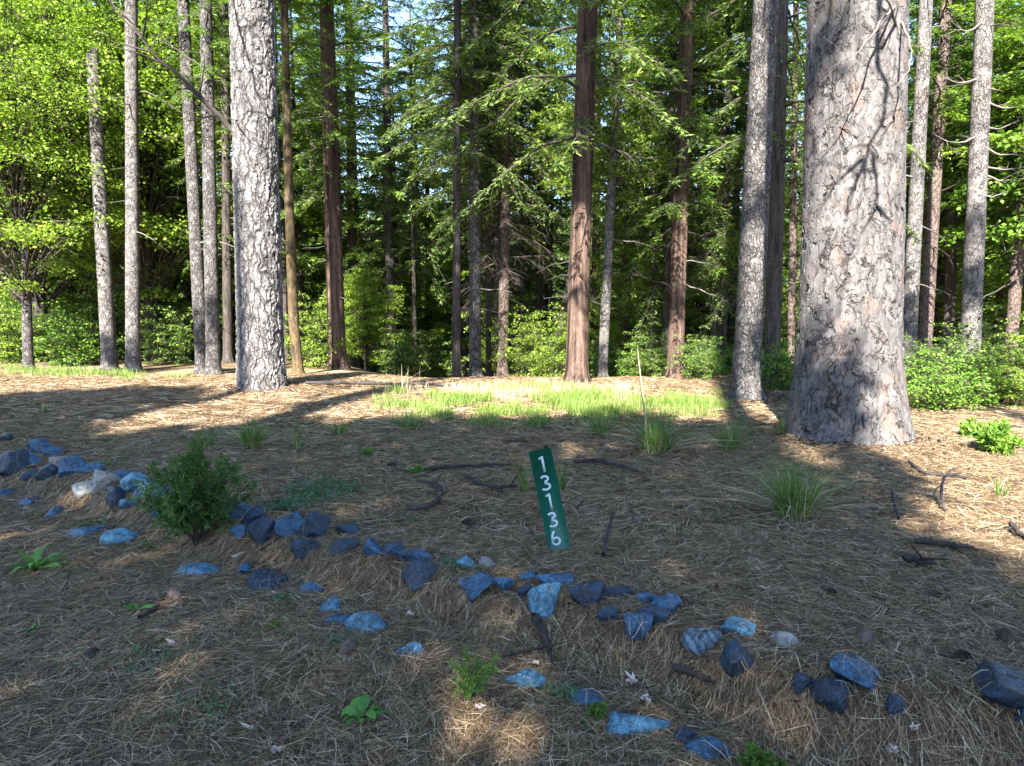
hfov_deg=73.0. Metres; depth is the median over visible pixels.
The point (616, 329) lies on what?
pine tree
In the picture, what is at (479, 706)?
dry leaf
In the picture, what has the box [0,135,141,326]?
forest tree
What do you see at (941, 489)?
stick
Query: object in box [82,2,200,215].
sapling tree
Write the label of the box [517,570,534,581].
rock
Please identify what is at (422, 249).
cedar tree
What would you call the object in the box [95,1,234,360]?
cedar tree
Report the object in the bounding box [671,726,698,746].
rock
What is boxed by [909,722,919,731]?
dry leaf
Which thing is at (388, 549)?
rock
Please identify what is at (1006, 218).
oak tree
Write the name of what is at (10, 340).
shrub
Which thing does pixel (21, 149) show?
maple tree
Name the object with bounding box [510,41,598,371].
sapling tree
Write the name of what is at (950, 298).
fir tree
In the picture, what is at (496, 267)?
fir tree
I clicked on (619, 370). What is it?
shrub
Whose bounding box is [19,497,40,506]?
rock
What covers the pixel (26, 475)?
rock
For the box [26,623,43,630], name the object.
weed
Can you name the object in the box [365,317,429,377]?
shrub
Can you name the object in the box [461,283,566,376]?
shrub
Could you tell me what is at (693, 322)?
cedar tree
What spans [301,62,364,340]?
forest tree
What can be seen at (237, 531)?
rock
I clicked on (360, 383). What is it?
fallen branch
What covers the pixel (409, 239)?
forest tree
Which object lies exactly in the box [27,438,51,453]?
rock
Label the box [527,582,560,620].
rock
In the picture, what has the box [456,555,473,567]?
rock
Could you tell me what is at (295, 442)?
grass tuft
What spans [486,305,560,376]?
shrub
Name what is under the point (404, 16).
sky
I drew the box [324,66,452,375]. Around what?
cedar tree
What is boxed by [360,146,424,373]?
forest tree
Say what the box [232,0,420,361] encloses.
cedar tree
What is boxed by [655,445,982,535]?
grass tuft
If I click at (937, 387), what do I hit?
shrub
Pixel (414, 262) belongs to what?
fir tree
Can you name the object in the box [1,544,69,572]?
weed
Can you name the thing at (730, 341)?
shrub
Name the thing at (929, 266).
tree
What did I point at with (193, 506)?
shrub
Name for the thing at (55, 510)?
rock
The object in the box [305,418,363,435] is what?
grass tuft
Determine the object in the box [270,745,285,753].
dry leaf
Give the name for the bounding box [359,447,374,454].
weed
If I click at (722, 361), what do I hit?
shrub
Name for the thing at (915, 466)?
fallen branch
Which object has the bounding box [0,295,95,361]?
shrub
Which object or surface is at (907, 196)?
sapling tree
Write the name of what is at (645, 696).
dry leaf
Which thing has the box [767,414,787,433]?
grass tuft
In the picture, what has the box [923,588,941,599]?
pine cone
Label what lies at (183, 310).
cedar tree
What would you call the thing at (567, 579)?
rock
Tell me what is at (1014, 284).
cedar tree
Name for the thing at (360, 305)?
dogwood tree
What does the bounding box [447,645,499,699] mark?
sapling
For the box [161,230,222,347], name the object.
forest tree
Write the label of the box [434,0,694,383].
cedar tree
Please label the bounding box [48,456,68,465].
rock
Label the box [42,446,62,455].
rock
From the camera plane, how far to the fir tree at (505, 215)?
16.50 m
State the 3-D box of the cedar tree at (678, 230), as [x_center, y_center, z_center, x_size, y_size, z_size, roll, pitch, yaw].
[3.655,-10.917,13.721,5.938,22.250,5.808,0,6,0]
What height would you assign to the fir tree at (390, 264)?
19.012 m
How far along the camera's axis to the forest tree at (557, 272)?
27.58 m
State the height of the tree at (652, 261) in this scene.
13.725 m
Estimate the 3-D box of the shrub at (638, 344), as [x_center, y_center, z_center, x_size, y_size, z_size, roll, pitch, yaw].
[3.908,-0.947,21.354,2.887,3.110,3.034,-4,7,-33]
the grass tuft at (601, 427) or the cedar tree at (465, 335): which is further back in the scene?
the cedar tree at (465, 335)
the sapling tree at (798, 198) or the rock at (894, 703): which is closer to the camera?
the rock at (894, 703)
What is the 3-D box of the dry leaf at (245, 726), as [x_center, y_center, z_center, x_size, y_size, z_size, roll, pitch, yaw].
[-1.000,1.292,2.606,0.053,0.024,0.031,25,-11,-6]
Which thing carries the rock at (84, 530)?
on the ground at (186, 369)
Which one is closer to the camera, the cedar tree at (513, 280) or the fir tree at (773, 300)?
the fir tree at (773, 300)
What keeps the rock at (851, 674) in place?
on the ground at (186, 369)
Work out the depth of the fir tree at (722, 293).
17.39 m
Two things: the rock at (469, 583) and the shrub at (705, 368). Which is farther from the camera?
the shrub at (705, 368)
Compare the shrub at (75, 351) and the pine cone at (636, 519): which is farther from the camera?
the shrub at (75, 351)
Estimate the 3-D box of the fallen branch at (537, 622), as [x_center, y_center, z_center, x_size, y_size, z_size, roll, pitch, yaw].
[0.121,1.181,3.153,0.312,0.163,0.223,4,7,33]
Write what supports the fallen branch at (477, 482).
on the ground at (186, 369)
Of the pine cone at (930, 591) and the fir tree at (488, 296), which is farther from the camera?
the fir tree at (488, 296)
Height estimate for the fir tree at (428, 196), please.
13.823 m
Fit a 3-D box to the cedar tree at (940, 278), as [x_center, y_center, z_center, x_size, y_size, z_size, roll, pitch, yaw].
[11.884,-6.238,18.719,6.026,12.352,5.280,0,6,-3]
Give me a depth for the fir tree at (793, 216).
16.16 m
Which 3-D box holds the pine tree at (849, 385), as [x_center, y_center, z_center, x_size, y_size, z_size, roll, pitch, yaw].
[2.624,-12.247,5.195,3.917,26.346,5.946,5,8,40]
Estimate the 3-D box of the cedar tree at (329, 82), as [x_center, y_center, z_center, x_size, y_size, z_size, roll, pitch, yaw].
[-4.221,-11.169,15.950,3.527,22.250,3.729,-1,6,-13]
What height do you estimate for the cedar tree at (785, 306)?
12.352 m
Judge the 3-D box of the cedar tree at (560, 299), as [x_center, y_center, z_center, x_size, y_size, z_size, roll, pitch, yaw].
[4.881,-6.472,26.277,6.240,14.598,7.121,3,7,25]
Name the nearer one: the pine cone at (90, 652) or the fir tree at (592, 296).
the pine cone at (90, 652)
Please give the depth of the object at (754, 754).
2.38 m
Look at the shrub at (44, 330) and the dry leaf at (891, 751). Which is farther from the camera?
the shrub at (44, 330)
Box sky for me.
[3,0,1020,216]
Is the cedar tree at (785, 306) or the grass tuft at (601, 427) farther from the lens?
the cedar tree at (785, 306)
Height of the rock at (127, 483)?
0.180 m
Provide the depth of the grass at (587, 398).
10.29 m
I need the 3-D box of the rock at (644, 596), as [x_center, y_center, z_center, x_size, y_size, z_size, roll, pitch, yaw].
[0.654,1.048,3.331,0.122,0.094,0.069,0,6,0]
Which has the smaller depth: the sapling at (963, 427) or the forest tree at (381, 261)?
the sapling at (963, 427)
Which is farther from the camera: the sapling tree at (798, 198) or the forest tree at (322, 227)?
the forest tree at (322, 227)
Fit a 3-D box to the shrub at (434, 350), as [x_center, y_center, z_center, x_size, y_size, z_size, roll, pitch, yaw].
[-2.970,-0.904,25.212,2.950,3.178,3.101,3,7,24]
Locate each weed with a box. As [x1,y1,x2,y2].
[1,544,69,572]
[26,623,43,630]
[123,603,152,613]
[265,620,281,631]
[340,693,387,724]
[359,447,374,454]
[408,464,429,474]
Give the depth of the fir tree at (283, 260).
20.36 m
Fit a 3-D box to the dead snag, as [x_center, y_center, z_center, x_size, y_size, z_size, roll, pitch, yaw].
[-9.096,-4.024,16.462,1.391,7.856,1.948,1,6,11]
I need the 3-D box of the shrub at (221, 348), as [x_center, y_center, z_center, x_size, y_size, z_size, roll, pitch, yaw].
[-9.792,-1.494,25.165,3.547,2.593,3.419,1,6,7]
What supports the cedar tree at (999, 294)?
on the ground at (186, 369)
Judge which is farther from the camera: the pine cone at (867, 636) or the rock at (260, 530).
the rock at (260, 530)
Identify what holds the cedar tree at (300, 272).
on the ground at (186, 369)
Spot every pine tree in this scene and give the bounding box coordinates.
[109,0,287,390]
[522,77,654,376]
[588,97,706,374]
[782,0,934,446]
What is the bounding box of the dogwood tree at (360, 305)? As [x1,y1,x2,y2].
[318,266,403,370]
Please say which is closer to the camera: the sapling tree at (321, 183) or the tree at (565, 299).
the tree at (565, 299)
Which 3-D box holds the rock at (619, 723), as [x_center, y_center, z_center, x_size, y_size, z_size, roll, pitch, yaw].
[0.472,1.322,2.647,0.271,0.156,0.132,-1,6,-10]
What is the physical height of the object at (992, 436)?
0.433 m
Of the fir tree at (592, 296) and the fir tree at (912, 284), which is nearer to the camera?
the fir tree at (912, 284)
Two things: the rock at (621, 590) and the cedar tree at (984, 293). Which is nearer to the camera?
the rock at (621, 590)
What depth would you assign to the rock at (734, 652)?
2.74 m
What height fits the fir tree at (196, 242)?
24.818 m
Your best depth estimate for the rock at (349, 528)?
4.41 m
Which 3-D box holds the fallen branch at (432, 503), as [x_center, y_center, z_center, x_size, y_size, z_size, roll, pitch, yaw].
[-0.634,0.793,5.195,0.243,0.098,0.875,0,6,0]
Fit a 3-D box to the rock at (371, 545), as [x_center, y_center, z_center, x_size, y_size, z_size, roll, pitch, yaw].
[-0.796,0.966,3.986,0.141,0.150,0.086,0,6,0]
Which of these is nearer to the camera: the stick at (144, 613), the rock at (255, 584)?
the stick at (144, 613)
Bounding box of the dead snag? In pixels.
[70,31,124,370]
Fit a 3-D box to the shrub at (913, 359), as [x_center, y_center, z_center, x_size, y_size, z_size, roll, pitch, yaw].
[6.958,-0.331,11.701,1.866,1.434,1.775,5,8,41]
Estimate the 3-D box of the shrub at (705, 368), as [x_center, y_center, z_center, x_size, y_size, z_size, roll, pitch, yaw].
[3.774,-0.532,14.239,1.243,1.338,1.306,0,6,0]
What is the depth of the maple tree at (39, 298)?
19.45 m
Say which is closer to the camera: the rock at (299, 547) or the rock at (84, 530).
the rock at (299, 547)
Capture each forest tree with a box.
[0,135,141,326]
[0,231,124,359]
[13,204,143,356]
[19,251,121,359]
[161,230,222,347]
[283,0,371,360]
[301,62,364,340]
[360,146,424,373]
[372,161,436,350]
[435,138,514,351]
[441,68,558,368]
[481,204,543,363]
[482,63,569,376]
[484,80,561,312]
[543,142,590,334]
[553,205,619,326]
[556,193,620,327]
[589,171,659,347]
[685,189,742,368]
[738,128,788,323]
[906,65,985,347]
[909,1,991,344]
[956,205,1023,355]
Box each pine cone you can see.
[83,647,99,659]
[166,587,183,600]
[339,639,357,657]
[386,462,396,466]
[462,517,476,526]
[632,515,642,524]
[822,587,836,594]
[858,629,877,645]
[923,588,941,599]
[951,649,972,660]
[994,628,1016,644]
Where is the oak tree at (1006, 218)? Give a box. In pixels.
[906,18,1023,323]
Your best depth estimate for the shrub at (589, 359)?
23.86 m
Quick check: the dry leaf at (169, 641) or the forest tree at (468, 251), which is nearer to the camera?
the dry leaf at (169, 641)
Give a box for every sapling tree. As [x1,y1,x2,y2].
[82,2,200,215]
[284,23,346,343]
[307,57,363,277]
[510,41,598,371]
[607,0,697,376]
[783,6,806,270]
[783,68,924,249]
[904,10,965,265]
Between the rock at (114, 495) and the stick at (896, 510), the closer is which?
the stick at (896, 510)
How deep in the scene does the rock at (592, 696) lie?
2.78 m
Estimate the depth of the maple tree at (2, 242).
19.86 m
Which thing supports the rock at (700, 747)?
on the ground at (186, 369)
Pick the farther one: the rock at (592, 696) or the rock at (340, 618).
the rock at (340, 618)
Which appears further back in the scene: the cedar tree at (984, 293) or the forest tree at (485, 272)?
the forest tree at (485, 272)
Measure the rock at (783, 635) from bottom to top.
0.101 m
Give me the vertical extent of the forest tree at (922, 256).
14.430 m
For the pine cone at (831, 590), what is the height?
0.058 m
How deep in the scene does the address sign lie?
4.10 m
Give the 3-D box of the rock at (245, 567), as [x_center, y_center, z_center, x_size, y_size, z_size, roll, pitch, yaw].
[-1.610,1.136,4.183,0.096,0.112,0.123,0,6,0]
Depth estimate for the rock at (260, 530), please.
4.37 m
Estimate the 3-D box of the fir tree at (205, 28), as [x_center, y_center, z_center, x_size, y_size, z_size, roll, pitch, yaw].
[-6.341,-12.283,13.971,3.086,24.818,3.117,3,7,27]
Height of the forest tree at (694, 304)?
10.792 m
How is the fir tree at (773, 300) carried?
on the ground at (186, 369)
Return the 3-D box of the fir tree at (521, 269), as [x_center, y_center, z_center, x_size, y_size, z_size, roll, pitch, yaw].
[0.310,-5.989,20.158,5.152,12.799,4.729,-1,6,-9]
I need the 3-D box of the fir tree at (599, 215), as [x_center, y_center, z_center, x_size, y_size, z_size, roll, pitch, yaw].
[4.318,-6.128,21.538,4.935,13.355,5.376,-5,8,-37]
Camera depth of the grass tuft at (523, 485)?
5.33 m
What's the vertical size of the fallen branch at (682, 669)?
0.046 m
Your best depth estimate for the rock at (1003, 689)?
2.49 m
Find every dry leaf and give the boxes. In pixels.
[165,638,177,646]
[241,722,253,730]
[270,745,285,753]
[406,610,413,616]
[475,703,486,708]
[529,660,538,664]
[625,671,637,684]
[640,693,650,704]
[885,743,898,754]
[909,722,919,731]
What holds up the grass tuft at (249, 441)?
on the ground at (186, 369)
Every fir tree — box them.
[97,0,182,371]
[103,0,314,362]
[141,0,230,374]
[163,0,234,373]
[216,0,359,360]
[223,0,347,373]
[280,0,466,374]
[296,0,420,369]
[343,0,485,376]
[366,0,561,377]
[374,0,571,377]
[390,0,545,267]
[396,0,595,376]
[420,0,572,375]
[426,2,557,376]
[445,1,603,375]
[466,0,604,376]
[513,0,653,375]
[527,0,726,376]
[553,1,723,371]
[572,0,747,375]
[637,0,804,374]
[647,2,789,298]
[657,0,938,383]
[665,4,802,373]
[696,0,917,362]
[722,0,798,401]
[903,0,970,385]
[905,0,1023,364]
[906,0,1023,375]
[912,0,1023,382]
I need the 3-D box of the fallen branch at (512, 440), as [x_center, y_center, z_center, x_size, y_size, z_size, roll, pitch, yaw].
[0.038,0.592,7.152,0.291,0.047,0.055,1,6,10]
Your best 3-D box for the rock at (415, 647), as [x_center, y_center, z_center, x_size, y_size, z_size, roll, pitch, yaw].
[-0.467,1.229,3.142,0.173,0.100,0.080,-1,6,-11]
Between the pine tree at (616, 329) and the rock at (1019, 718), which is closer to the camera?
the rock at (1019, 718)
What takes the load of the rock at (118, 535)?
on the ground at (186, 369)
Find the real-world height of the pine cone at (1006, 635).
0.078 m
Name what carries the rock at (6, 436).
on the ground at (186, 369)
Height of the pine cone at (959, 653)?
0.064 m
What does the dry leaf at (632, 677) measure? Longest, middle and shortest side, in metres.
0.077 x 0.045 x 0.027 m
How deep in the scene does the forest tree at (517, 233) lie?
55.74 m
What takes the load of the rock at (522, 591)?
on the ground at (186, 369)
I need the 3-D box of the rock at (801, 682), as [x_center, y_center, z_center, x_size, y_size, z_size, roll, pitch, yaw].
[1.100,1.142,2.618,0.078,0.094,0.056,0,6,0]
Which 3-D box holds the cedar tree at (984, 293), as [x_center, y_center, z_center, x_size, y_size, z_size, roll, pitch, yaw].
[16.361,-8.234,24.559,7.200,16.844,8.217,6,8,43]
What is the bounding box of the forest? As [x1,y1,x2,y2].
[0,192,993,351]
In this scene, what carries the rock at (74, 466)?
on the ground at (186, 369)
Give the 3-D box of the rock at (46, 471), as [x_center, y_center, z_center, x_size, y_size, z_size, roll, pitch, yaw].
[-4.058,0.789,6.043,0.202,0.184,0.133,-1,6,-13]
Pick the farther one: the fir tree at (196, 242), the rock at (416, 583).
the fir tree at (196, 242)
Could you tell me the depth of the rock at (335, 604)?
3.56 m
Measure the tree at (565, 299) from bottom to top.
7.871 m
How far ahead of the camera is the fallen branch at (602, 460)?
6.17 m
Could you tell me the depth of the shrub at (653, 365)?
16.16 m
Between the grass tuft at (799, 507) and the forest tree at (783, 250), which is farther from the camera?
the forest tree at (783, 250)
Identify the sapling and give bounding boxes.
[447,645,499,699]
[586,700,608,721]
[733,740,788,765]
[958,416,982,436]
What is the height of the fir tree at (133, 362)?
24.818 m
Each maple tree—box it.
[0,0,166,369]
[0,0,198,360]
[0,0,301,360]
[0,3,122,294]
[0,194,9,253]
[5,0,308,360]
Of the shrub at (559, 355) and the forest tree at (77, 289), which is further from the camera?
the forest tree at (77, 289)
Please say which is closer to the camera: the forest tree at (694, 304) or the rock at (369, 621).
the rock at (369, 621)
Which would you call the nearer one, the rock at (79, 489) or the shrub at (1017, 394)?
the rock at (79, 489)
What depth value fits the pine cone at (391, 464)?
6.07 m
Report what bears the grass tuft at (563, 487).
on the ground at (186, 369)
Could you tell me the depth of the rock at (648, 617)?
3.07 m
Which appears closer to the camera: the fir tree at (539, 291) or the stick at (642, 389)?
the stick at (642, 389)
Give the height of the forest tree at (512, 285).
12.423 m
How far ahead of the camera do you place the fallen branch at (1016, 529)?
4.29 m
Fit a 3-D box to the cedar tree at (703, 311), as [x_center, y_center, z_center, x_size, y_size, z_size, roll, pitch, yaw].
[7.218,-7.370,25.251,6.132,15.842,6.761,0,6,2]
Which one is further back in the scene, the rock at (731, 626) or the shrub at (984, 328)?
the shrub at (984, 328)
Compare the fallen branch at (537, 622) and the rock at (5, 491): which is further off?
the rock at (5, 491)
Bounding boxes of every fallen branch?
[305,381,495,385]
[406,470,443,510]
[424,463,511,469]
[464,467,522,496]
[502,438,528,441]
[503,613,555,670]
[573,458,638,471]
[672,663,715,687]
[902,460,970,477]
[902,540,948,565]
[914,537,982,555]
[998,521,1023,538]
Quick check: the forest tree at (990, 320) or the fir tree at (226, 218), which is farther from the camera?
the forest tree at (990, 320)
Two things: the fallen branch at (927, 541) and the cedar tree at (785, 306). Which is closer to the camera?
the fallen branch at (927, 541)
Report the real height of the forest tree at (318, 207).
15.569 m
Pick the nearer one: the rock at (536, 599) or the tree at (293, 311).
the rock at (536, 599)
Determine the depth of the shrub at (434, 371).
20.39 m
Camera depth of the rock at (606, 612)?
3.18 m
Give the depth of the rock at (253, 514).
4.57 m
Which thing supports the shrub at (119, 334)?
on the ground at (186, 369)
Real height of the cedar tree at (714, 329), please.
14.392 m
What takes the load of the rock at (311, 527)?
on the ground at (186, 369)
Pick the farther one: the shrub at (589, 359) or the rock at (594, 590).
the shrub at (589, 359)
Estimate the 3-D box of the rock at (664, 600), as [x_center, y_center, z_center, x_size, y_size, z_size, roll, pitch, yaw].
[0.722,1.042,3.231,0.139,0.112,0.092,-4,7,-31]
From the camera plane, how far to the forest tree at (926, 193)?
24.30 m
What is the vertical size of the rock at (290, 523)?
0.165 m
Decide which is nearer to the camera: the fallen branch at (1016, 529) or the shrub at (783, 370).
the fallen branch at (1016, 529)
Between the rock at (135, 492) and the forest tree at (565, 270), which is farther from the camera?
the forest tree at (565, 270)
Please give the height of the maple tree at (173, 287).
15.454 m
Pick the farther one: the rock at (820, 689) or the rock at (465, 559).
the rock at (465, 559)
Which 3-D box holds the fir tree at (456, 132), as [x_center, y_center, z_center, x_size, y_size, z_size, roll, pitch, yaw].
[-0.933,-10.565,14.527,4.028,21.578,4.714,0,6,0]
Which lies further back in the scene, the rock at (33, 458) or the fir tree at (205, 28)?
the fir tree at (205, 28)
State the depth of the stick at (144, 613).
3.53 m
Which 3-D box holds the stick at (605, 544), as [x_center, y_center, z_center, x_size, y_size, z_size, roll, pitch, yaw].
[0.578,0.884,4.136,0.037,0.161,0.436,2,6,16]
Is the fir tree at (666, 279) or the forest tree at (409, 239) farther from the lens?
the forest tree at (409, 239)
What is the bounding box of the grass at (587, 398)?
[0,363,760,427]
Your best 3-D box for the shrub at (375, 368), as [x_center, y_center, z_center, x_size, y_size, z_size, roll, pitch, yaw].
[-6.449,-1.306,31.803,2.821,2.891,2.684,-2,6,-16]
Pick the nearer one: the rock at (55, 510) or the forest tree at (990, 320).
the rock at (55, 510)
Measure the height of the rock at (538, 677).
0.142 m
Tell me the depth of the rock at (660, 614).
3.10 m
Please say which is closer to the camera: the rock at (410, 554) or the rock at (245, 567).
the rock at (410, 554)
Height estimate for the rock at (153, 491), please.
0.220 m
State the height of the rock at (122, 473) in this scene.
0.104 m
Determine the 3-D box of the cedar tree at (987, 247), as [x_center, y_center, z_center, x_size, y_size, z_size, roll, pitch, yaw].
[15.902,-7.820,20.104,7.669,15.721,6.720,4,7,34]
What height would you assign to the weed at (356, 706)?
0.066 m
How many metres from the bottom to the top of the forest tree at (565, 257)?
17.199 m
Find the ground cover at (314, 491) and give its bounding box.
[13,399,598,738]
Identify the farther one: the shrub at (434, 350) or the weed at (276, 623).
the shrub at (434, 350)
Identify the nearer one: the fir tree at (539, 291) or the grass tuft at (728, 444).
the grass tuft at (728, 444)
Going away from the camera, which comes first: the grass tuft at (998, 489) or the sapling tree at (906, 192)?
the grass tuft at (998, 489)
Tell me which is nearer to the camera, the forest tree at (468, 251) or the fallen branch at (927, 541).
the fallen branch at (927, 541)
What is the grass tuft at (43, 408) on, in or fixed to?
on the ground at (186, 369)
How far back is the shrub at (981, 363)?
10.43 m
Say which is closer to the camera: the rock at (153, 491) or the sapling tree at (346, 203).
the rock at (153, 491)
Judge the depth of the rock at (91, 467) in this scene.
5.92 m
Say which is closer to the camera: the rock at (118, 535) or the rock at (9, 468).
the rock at (118, 535)
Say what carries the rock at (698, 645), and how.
on the ground at (186, 369)
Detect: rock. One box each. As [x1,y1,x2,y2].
[0,433,13,440]
[0,448,28,475]
[0,488,15,497]
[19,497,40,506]
[20,469,37,480]
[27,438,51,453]
[28,452,41,465]
[35,463,58,480]
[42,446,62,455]
[43,506,63,517]
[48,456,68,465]
[58,455,85,477]
[65,525,109,538]
[71,480,92,498]
[78,462,105,473]
[92,469,121,492]
[99,528,138,545]
[105,486,125,508]
[109,469,133,477]
[118,499,140,508]
[120,471,147,491]
[133,478,153,499]
[147,509,162,518]
[149,484,171,502]
[173,562,219,575]
[220,500,251,521]
[230,525,246,539]
[237,562,251,573]
[242,505,265,525]
[244,568,287,590]
[247,516,276,545]
[274,512,303,538]
[290,538,319,560]
[296,511,330,537]
[300,582,325,595]
[316,595,341,614]
[317,614,348,625]
[329,537,359,556]
[334,522,358,534]
[343,611,388,636]
[362,537,382,557]
[381,541,403,558]
[391,642,425,657]
[392,549,431,562]
[402,559,437,590]
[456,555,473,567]
[458,572,494,603]
[477,556,495,567]
[494,577,514,591]
[504,668,546,690]
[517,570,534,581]
[517,584,531,599]
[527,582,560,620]
[535,573,574,585]
[567,688,603,708]
[568,580,606,606]
[596,605,619,623]
[603,585,634,599]
[606,712,670,737]
[623,612,653,641]
[636,592,659,604]
[638,605,669,626]
[650,593,681,612]
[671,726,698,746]
[681,628,721,656]
[682,736,734,763]
[719,616,756,638]
[720,640,755,678]
[770,631,798,648]
[792,672,812,695]
[809,677,850,715]
[830,653,883,691]
[885,694,905,716]
[972,659,1023,709]
[1012,707,1023,725]
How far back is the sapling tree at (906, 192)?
19.58 m
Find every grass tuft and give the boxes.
[25,401,53,412]
[180,410,297,449]
[281,420,322,448]
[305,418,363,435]
[342,407,469,433]
[493,408,584,429]
[508,458,532,492]
[553,405,643,434]
[554,460,574,490]
[576,402,755,458]
[653,410,840,452]
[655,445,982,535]
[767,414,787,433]
[977,476,1021,496]
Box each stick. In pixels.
[137,604,166,618]
[601,508,616,555]
[637,347,646,430]
[890,488,899,519]
[939,466,961,511]
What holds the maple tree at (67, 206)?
on the ground at (186, 369)
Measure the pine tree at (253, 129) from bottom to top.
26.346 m
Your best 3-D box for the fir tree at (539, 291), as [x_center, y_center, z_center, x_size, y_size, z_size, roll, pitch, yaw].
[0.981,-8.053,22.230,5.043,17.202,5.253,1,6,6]
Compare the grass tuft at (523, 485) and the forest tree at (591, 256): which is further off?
the forest tree at (591, 256)
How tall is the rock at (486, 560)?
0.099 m
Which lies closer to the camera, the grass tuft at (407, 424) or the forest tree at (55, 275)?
the grass tuft at (407, 424)
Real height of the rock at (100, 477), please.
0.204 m
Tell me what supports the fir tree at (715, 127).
on the ground at (186, 369)
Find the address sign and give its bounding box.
[529,445,570,551]
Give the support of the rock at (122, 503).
on the ground at (186, 369)
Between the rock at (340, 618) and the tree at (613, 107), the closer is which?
the rock at (340, 618)
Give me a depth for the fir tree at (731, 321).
23.17 m
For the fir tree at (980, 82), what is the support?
on the ground at (186, 369)
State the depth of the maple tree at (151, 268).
18.45 m
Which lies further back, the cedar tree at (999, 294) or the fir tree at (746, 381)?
the cedar tree at (999, 294)
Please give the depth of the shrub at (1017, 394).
10.19 m
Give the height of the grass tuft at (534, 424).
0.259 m
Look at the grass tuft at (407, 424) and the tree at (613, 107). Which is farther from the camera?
the tree at (613, 107)
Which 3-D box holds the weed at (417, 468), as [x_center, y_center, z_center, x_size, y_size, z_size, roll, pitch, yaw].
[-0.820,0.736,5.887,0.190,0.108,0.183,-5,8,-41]
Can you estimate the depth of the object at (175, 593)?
3.73 m
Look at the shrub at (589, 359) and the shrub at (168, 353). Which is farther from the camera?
the shrub at (589, 359)
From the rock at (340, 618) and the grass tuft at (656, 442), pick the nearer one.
the rock at (340, 618)
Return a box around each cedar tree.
[45,0,221,360]
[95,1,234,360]
[144,1,326,359]
[217,0,385,360]
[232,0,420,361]
[275,0,406,369]
[281,0,448,368]
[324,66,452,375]
[346,24,491,371]
[361,23,482,373]
[367,7,551,377]
[411,4,590,376]
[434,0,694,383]
[481,44,615,374]
[553,30,707,371]
[567,0,806,377]
[589,13,731,374]
[623,0,802,373]
[628,3,786,376]
[688,48,801,334]
[728,2,806,362]
[904,1,1023,362]
[906,0,1023,375]
[906,8,1023,344]
[918,0,1023,362]
[955,19,1023,333]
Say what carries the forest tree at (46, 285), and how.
on the ground at (186, 369)
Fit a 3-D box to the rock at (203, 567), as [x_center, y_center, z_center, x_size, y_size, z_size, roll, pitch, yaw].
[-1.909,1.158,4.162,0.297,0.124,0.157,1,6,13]
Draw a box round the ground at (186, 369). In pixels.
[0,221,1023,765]
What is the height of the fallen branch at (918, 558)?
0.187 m
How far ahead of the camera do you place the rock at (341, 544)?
4.05 m
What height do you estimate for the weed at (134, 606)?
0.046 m
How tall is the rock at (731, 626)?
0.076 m
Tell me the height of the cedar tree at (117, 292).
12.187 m
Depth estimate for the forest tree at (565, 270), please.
46.60 m
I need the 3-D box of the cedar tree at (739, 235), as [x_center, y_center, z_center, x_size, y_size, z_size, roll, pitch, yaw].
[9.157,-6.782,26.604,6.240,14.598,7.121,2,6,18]
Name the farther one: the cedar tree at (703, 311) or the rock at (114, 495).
the cedar tree at (703, 311)
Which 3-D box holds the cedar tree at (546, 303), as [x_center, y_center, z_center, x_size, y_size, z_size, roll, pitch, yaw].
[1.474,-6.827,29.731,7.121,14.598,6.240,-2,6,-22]
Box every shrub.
[0,291,58,364]
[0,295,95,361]
[13,313,117,366]
[58,271,167,360]
[92,286,188,360]
[116,292,194,364]
[125,423,260,545]
[220,313,236,360]
[283,293,361,369]
[348,349,383,373]
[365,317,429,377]
[393,321,463,377]
[399,316,451,377]
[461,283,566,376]
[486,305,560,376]
[518,302,598,376]
[557,312,631,375]
[588,338,647,376]
[590,306,685,376]
[615,321,667,376]
[665,325,727,379]
[684,336,732,375]
[726,324,786,372]
[761,336,796,390]
[763,281,797,364]
[904,321,977,395]
[905,358,999,411]
[909,336,1023,404]
[937,304,1023,388]
[949,332,1023,408]
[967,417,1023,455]
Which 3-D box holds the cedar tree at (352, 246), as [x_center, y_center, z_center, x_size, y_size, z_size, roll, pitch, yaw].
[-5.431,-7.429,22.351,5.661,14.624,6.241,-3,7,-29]
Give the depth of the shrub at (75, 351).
17.50 m
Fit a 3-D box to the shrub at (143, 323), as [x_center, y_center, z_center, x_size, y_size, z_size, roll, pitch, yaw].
[-12.710,-1.915,23.524,3.543,3.631,3.370,5,8,39]
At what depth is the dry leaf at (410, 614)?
3.50 m
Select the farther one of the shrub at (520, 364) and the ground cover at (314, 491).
the shrub at (520, 364)
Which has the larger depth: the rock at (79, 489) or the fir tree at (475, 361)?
the fir tree at (475, 361)
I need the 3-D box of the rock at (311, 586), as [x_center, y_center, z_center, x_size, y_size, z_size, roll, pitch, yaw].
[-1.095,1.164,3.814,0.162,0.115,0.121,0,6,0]
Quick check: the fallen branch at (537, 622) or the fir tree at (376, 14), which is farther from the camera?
the fir tree at (376, 14)
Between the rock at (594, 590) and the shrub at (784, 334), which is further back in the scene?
the shrub at (784, 334)

